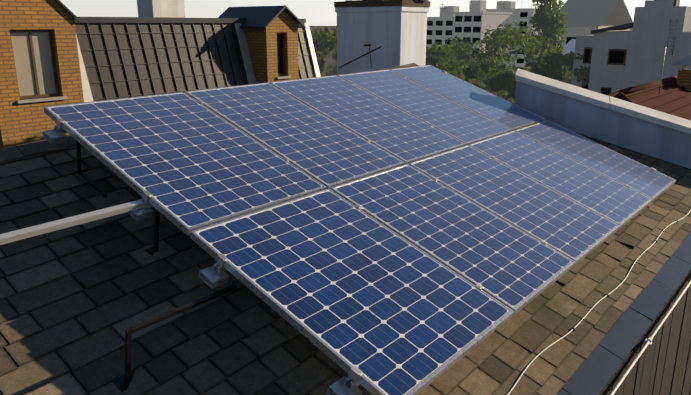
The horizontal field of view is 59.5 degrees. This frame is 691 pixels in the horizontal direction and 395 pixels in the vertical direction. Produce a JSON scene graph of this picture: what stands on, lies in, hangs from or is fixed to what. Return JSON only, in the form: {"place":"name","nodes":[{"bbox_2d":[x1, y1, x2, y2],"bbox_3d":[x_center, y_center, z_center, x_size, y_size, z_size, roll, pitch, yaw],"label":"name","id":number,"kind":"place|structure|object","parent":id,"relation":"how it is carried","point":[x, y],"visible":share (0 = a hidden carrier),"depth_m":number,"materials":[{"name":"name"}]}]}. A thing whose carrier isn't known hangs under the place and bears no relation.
{"place":"outdoors","nodes":[
{"label":"outdoors","id":0,"kind":"place"},
{"bbox_2d":[0,132,688,394],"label":"roof deck","id":1,"kind":"structure","parent":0,"point":[182,292],"depth_m":3.48,"materials":[{"name":"black"}]},
{"bbox_2d":[0,63,418,161],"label":"flashing","id":2,"kind":"object","parent":1,"relation":"on","point":[26,150],"visible":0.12,"depth_m":4.54,"materials":[{"name":"black metal"}]},
{"bbox_2d":[76,140,358,391],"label":"support legs","id":3,"kind":"object","parent":1,"relation":"on","point":[122,383],"visible":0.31,"depth_m":3.03,"materials":[{"name":"metal"}]},
{"bbox_2d":[0,125,359,390],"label":"mounting rails","id":4,"kind":"object","parent":3,"relation":"on","point":[350,384],"visible":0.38,"depth_m":3.27,"materials":[{"name":"metal"}]},
{"bbox_2d":[44,92,326,235],"bbox_3d":[-1.126,-0.336,4.249,1.624,0.604,1.167,13,21,38],"label":"solar panel","id":5,"kind":"object","parent":4,"relation":"on","point":[188,162],"visible":0.98,"depth_m":4.13,"materials":[{"name":"glass"}]},
{"bbox_2d":[43,129,362,394],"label":"mounting brackets","id":6,"kind":"object","parent":4,"relation":"attached to","point":[209,277],"visible":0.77,"depth_m":3.26,"materials":[{"name":"metal"}]},
{"bbox_2d":[190,188,513,394],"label":"solar panel","id":7,"kind":"object","parent":4,"relation":"on","point":[345,285],"visible":0.96,"depth_m":3.32,"materials":[{"name":"glass"}]},
{"bbox_2d":[57,70,655,382],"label":"panel clamps","id":8,"kind":"object","parent":4,"relation":"attached to","point":[355,372],"visible":0.96,"depth_m":3.60,"materials":[{"name":"metal"}]},
{"bbox_2d":[185,83,405,188],"bbox_3d":[-0.433,-0.572,5.033,1.624,0.602,0.953,13,21,38],"label":"solar panel","id":9,"kind":"object","parent":8,"relation":"attached to","point":[327,152],"visible":0.79,"depth_m":4.95,"materials":[{"name":"glass"}]},
{"bbox_2d":[270,75,465,163],"bbox_3d":[0.198,-0.786,5.748,1.624,0.603,0.977,13,21,38],"label":"solar panel","id":10,"kind":"object","parent":8,"relation":"attached to","point":[404,136],"visible":0.81,"depth_m":5.68,"materials":[{"name":"glass"},{"name":"silicon"},{"name":"aluminium"}]},
{"bbox_2d":[337,69,511,144],"bbox_3d":[0.830,-1.001,6.465,1.624,0.603,0.957,13,21,38],"label":"solar panel","id":11,"kind":"object","parent":8,"relation":"attached to","point":[460,122],"visible":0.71,"depth_m":6.40,"materials":[{"name":"glass"},{"name":"silicon"},{"name":"aluminium"}]},
{"bbox_2d":[330,164,575,315],"bbox_3d":[0.741,0.206,4.230,1.439,0.539,0.952,13,21,38],"label":"solar panel","id":12,"kind":"object","parent":8,"relation":"attached to","point":[511,266],"visible":0.81,"depth_m":4.15,"materials":[{"name":"glass"},{"name":"silicon"},{"name":"aluminium"}]},
{"bbox_2d":[409,145,619,265],"bbox_3d":[1.372,-0.008,4.945,1.439,0.539,0.976,13,21,38],"label":"solar panel","id":13,"kind":"object","parent":8,"relation":"attached to","point":[568,227],"visible":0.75,"depth_m":4.87,"materials":[{"name":"glass"}]},
{"bbox_2d":[469,130,652,228],"bbox_3d":[2.005,-0.223,5.662,1.439,0.539,0.956,13,21,38],"label":"solar panel","id":14,"kind":"object","parent":8,"relation":"attached to","point":[620,204],"visible":0.88,"depth_m":5.60,"materials":[{"name":"glass"}]},
{"bbox_2d":[390,65,545,130],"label":"solar panel","id":15,"kind":"object","parent":4,"relation":"on","point":[497,109],"visible":0.81,"depth_m":7.09,"materials":[{"name":"glass"},{"name":"silicon"},{"name":"aluminium"}]},
{"bbox_2d":[514,120,675,202],"bbox_3d":[2.607,-0.428,6.344,1.439,0.538,0.883,13,21,38],"label":"solar panel","id":16,"kind":"object","parent":4,"relation":"on","point":[625,171],"visible":0.83,"depth_m":6.29,"materials":[{"name":"glass"}]},
{"bbox_2d":[0,66,690,394],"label":"roof shingles","id":17,"kind":"object","parent":1,"relation":"on","point":[52,298],"visible":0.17,"depth_m":3.58,"materials":[{"name":"brown"}]},
{"bbox_2d":[507,210,690,394],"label":"roof cable","id":18,"kind":"object","parent":17,"relation":"on","point":[588,311],"visible":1,"depth_m":4.18,"materials":[{"name":"white plastic"}]},
{"bbox_2d":[334,0,429,74],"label":"white stack","id":19,"kind":"object","parent":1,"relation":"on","point":[396,30],"visible":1,"depth_m":12.75,"materials":[{"name":"paint"}]},
{"bbox_2d":[338,44,381,67],"bbox_3d":[0.227,-2.948,12.717,0.230,0.559,1.686,-8,18,-27],"label":"antenna","id":20,"kind":"object","parent":19,"relation":"attached to","point":[367,45],"visible":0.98,"depth_m":12.40,"materials":[{"name":"black metal"}]},
{"bbox_2d":[515,69,690,168],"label":"parapet wall","id":21,"kind":"structure","parent":1,"relation":"attached to","point":[631,126],"depth_m":7.05,"materials":[{"name":"white paint"}]},
{"bbox_2d":[556,232,690,394],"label":"eave flashing slabs","id":22,"kind":"structure","parent":1,"relation":"attached to","point":[595,371],"depth_m":4.14,"materials":[{"name":"grey metal"}]},
{"bbox_2d":[571,220,678,330],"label":"cable clips","id":23,"kind":"object","parent":1,"relation":"on","point":[573,328],"visible":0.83,"depth_m":4.43,"materials":[{"name":"metal"}]},
{"bbox_2d":[60,0,690,25],"label":"sky","id":24,"kind":"structure","parent":0,"point":[317,12],"materials":[{"name":"white"}]},
{"bbox_2d":[426,6,458,61],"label":"block","id":25,"kind":"structure","parent":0,"point":[440,29],"depth_m":108.64,"materials":[{"name":"concrete"}]},
{"bbox_2d":[309,26,631,99],"bbox_3d":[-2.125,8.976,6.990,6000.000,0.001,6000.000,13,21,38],"label":"ground","id":26,"kind":"structure","parent":0,"point":[330,61],"depth_m":199.12,"materials":[{"name":"green plant"}]},
{"bbox_2d":[311,26,336,76],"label":"tree","id":27,"kind":"object","parent":26,"relation":"on","point":[314,34],"visible":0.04,"depth_m":43.63,"materials":[{"name":"green plant"}]},
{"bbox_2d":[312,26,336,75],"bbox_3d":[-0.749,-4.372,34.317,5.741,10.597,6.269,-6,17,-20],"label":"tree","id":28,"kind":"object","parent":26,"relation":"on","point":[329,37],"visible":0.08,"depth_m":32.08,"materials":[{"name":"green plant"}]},
{"bbox_2d":[425,42,480,84],"bbox_3d":[4.107,-2.697,29.961,5.201,9.778,5.856,13,21,38],"label":"tree","id":29,"kind":"object","parent":26,"relation":"on","point":[439,57],"visible":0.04,"depth_m":28.27,"materials":[{"name":"green plant"}]},
{"bbox_2d":[446,70,464,79],"bbox_3d":[3.608,-0.198,22.543,3.802,9.063,3.627,13,21,38],"label":"bush","id":30,"kind":"object","parent":26,"relation":"on","point":[462,77],"depth_m":21.14,"materials":[{"name":"green plant"}]},
{"bbox_2d":[426,35,514,102],"bbox_3d":[7.176,-5.011,37.734,7.150,9.941,6.847,13,21,38],"label":"tree","id":31,"kind":"object","parent":26,"relation":"on","point":[465,50],"visible":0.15,"depth_m":35.22,"materials":[{"name":"green plant"}]},
{"bbox_2d":[463,55,515,93],"bbox_3d":[6.071,-1.839,27.899,4.708,9.266,4.831,13,21,38],"label":"tree","id":32,"kind":"object","parent":26,"relation":"on","point":[498,81],"visible":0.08,"depth_m":26.37,"materials":[{"name":"green plant"}]},
{"bbox_2d":[442,20,571,102],"bbox_3d":[8.760,-4.680,35.096,9.208,10.760,7.425,-8,18,-25],"label":"tree","id":33,"kind":"object","parent":26,"relation":"on","point":[504,40],"visible":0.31,"depth_m":32.95,"materials":[{"name":"green plant"}]},
{"bbox_2d":[505,57,564,100],"bbox_3d":[7.487,-0.698,23.575,4.226,9.455,4.440,13,21,38],"label":"bush","id":34,"kind":"object","parent":26,"relation":"on","point":[553,72],"visible":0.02,"depth_m":22.27,"materials":[{"name":"green plant"}]},
{"bbox_2d":[523,0,568,70],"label":"tree","id":35,"kind":"object","parent":26,"relation":"on","point":[547,20],"visible":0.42,"depth_m":38.03,"materials":[{"name":"green plant"}]},
{"bbox_2d":[512,51,590,102],"bbox_3d":[10.186,-2.064,28.431,5.123,9.406,4.886,13,21,38],"label":"tree","id":36,"kind":"object","parent":26,"relation":"on","point":[567,60],"visible":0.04,"depth_m":27.16,"materials":[{"name":"green plant"}]},
{"bbox_2d":[558,72,571,83],"bbox_3d":[13.000,-3.181,33.934,5.934,8.518,5.718,3,16,11],"label":"bush","id":37,"kind":"object","parent":26,"relation":"on","point":[568,75],"visible":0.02,"depth_m":32.36,"materials":[{"name":"green plant"}]},
{"bbox_2d":[600,269,690,394],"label":"timber wall","id":38,"kind":"structure","parent":26,"relation":"on","point":[662,366],"depth_m":4.77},
{"bbox_2d":[642,338,652,345],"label":"eave rod brackets","id":39,"kind":"object","parent":38,"relation":"attached to","point":[650,339],"visible":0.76,"depth_m":4.13,"materials":[{"name":"silver metal"}]},
{"bbox_2d":[610,280,690,394],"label":"metal pipe","id":40,"kind":"object","parent":38,"relation":"attached to","point":[645,346],"depth_m":4.08,"materials":[{"name":"white metal"}]},
{"bbox_2d":[453,0,517,70],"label":"block","id":41,"kind":"structure","parent":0,"point":[475,22],"depth_m":101.95,"materials":[{"name":"concrete"}]},
{"bbox_2d":[486,1,551,72],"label":"block","id":42,"kind":"structure","parent":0,"point":[524,15],"depth_m":109.77,"materials":[{"name":"concrete"}]},
{"bbox_2d":[561,39,575,77],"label":"building","id":43,"kind":"structure","parent":0,"point":[569,46],"depth_m":43.19,"materials":[{"name":"blue"}]},
{"bbox_2d":[555,0,632,49],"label":"building roof","id":44,"kind":"structure","parent":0,"point":[584,17],"depth_m":52.99,"materials":[{"name":"concrete"}]},
{"bbox_2d":[571,0,690,94],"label":"grey building","id":45,"kind":"structure","parent":0,"point":[618,60],"depth_m":23.56,"materials":[{"name":"concrete"}]},
{"bbox_2d":[665,19,677,55],"bbox_3d":[12.200,-5.991,22.631,0.254,1.319,0.036,13,21,38],"label":"ladder","id":46,"kind":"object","parent":45,"relation":"attached to","point":[671,37],"depth_m":22.62,"materials":[{"name":"metal"}]},
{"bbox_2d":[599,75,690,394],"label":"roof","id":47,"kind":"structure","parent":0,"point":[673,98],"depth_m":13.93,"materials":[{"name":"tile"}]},
{"bbox_2d":[659,46,690,93],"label":"tiled house chimney","id":48,"kind":"object","parent":47,"relation":"on","point":[684,77],"visible":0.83,"depth_m":15.97,"materials":[{"name":"orange brick"}]},
{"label":"neighbouring walls","id":49,"kind":"object","parent":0,"visible":0},
{"bbox_2d":[75,17,320,100],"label":"mansard roof","id":50,"kind":"structure","parent":49,"relation":"on","point":[125,57],"depth_m":14.59,"materials":[{"name":"metal"}]},
{"bbox_2d":[0,0,83,148],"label":"brick wall","id":51,"kind":"structure","parent":50,"relation":"on","point":[22,123],"depth_m":11.71,"materials":[{"name":"brown brick"}]},
{"bbox_2d":[10,29,66,103],"bbox_3d":[-6.024,-2.567,11.773,0.220,1.362,0.957,13,21,38],"label":"dormer window","id":52,"kind":"structure","parent":51,"relation":"in","point":[35,63],"depth_m":11.83,"materials":[{"name":"beige glass"}]},
{"bbox_2d":[55,0,79,21],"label":"dormer roof","id":53,"kind":"structure","parent":51,"relation":"on","point":[75,17],"depth_m":11.96,"materials":[{"name":"grey metal"}]},
{"bbox_2d":[76,35,92,101],"bbox_3d":[-6.303,-2.013,12.259,0.929,3.010,2.402,13,21,38],"label":"dormer flashing","id":54,"kind":"object","parent":51,"relation":"attached to","point":[87,95],"visible":0.06,"depth_m":13.05,"materials":[{"name":"beige metal"}]},
{"bbox_2d":[137,0,184,17],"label":"neighbour chimney","id":55,"kind":"object","parent":50,"relation":"on","point":[163,8],"depth_m":15.47,"materials":[{"name":"white paint"}]},
{"bbox_2d":[234,23,256,84],"bbox_3d":[-2.041,-3.403,17.107,0.929,3.010,1.907,13,21,38],"label":"dormer flashing","id":56,"kind":"object","parent":50,"relation":"attached to","point":[246,56],"visible":0.14,"depth_m":16.43,"materials":[{"name":"black metal"}]},
{"bbox_2d":[244,10,298,83],"bbox_3d":[-2.555,-3.489,17.453,2.200,3.795,1.187,13,21,38],"label":"dormer","id":57,"kind":"object","parent":50,"relation":"on","point":[262,44],"visible":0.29,"depth_m":16.43,"materials":[{"name":"brown brick"}]},
{"bbox_2d":[218,5,305,27],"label":"dormer roof","id":58,"kind":"structure","parent":57,"relation":"on","point":[260,16],"depth_m":16.44,"materials":[{"name":"black metal"}]},
{"bbox_2d":[276,32,290,78],"bbox_3d":[-1.770,-3.901,16.625,0.220,1.235,0.515,13,21,38],"label":"dormer window","id":59,"kind":"structure","parent":57,"relation":"in","point":[281,53],"depth_m":16.72,"materials":[{"name":"black glass"}]}
]}

